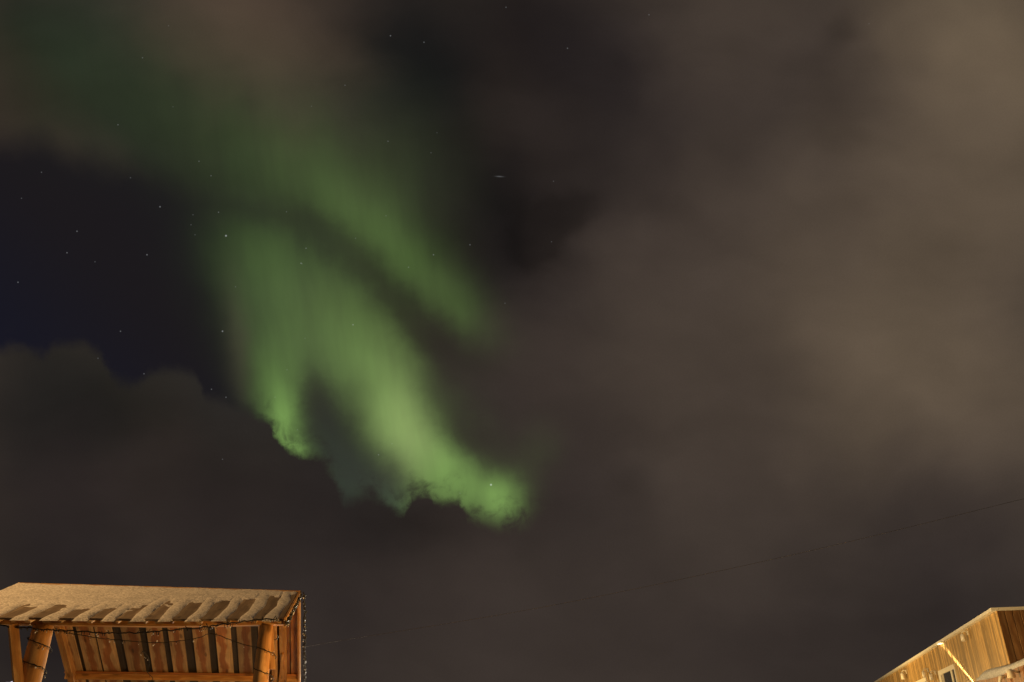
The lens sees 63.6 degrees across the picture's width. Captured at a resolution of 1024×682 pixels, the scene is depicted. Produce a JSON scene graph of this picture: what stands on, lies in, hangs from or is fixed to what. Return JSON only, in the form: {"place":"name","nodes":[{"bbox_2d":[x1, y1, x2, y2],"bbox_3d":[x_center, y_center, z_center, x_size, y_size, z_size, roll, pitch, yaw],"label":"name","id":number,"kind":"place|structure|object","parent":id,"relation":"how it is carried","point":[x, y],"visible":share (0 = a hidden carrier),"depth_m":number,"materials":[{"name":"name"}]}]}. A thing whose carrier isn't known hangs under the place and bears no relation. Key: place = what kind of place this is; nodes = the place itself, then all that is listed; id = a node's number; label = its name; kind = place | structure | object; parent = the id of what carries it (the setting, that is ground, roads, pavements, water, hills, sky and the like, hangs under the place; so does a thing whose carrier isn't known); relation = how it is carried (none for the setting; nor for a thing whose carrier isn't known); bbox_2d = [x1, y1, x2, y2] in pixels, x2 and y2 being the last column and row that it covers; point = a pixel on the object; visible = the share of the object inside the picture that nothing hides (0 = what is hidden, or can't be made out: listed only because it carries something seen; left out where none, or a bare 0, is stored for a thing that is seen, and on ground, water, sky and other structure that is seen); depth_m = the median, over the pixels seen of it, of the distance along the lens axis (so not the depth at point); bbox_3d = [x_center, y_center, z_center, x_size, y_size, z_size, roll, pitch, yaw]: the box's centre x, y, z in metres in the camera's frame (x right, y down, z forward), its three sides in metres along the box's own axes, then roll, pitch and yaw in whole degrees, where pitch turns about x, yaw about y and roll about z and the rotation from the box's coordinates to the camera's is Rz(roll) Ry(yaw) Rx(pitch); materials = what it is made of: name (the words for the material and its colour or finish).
{"place":"outdoors","nodes":[
{"label":"outdoors","id":0,"kind":"place"},
{"bbox_2d":[0,0,1023,681],"label":"sky","id":1,"kind":"structure","parent":0,"point":[395,315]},
{"bbox_2d":[874,606,1023,681],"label":"building","id":2,"kind":"structure","parent":0,"point":[972,650],"depth_m":17.37,"materials":[{"name":"brown wood"}]},
{"bbox_2d":[916,678,926,681],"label":"window","id":3,"kind":"structure","parent":2,"relation":"in","point":[923,679],"depth_m":22.41,"materials":[{"name":"beige paint"}]},
{"bbox_2d":[938,664,957,681],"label":"window","id":4,"kind":"structure","parent":2,"relation":"in","point":[948,674],"depth_m":19.56,"materials":[{"name":"beige paint"}]},
{"bbox_3d":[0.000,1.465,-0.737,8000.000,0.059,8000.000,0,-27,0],"label":"ground","id":5,"kind":"structure","parent":0,"visible":0},
{"bbox_2d":[0,583,300,681],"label":"shelter","id":6,"kind":"object","parent":5,"relation":"on","point":[211,658],"visible":0.66,"depth_m":12.09,"materials":[{"name":"brown wood"}]},
{"bbox_2d":[22,628,56,677],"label":"fairy lights","id":7,"kind":"object","parent":6,"relation":"attached to","point":[44,674],"visible":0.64,"depth_m":9.44},
{"bbox_2d":[0,616,277,636],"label":"fairy lights","id":8,"kind":"object","parent":6,"relation":"attached to","point":[167,630],"visible":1,"depth_m":9.62},
{"bbox_2d":[140,651,153,681],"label":"fairy lights","id":9,"kind":"object","parent":6,"relation":"hanging from","point":[148,665],"visible":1,"depth_m":10.56},
{"bbox_2d":[0,583,297,621],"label":"snow layer","id":10,"kind":"object","parent":6,"relation":"on","point":[95,600],"visible":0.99,"depth_m":10.54,"materials":[{"name":"white snow"}]},
{"bbox_2d":[59,631,256,647],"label":"fairy lights","id":11,"kind":"object","parent":6,"relation":"attached to","point":[156,640],"visible":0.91,"depth_m":9.86},
{"bbox_2d":[253,635,278,681],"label":"fairy lights","id":12,"kind":"object","parent":6,"relation":"attached to","point":[272,654],"visible":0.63,"depth_m":9.80},
{"bbox_2d":[284,590,301,626],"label":"fairy lights","id":13,"kind":"object","parent":6,"relation":"attached to","point":[288,621],"visible":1,"depth_m":10.59},
{"bbox_2d":[302,592,306,681],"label":"fairy lights","id":14,"kind":"object","parent":6,"relation":"attached to","point":[304,633],"visible":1,"depth_m":12.35},
{"bbox_2d":[976,665,1023,681],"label":"annex","id":15,"kind":"object","parent":5,"relation":"on","point":[1015,675],"visible":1,"depth_m":13.81,"materials":[{"name":"brown wood"}]},
{"bbox_2d":[976,658,1023,680],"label":"snow drift","id":16,"kind":"object","parent":15,"relation":"on","point":[992,673],"visible":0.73,"depth_m":14.76,"materials":[{"name":"white snow"}]}
]}

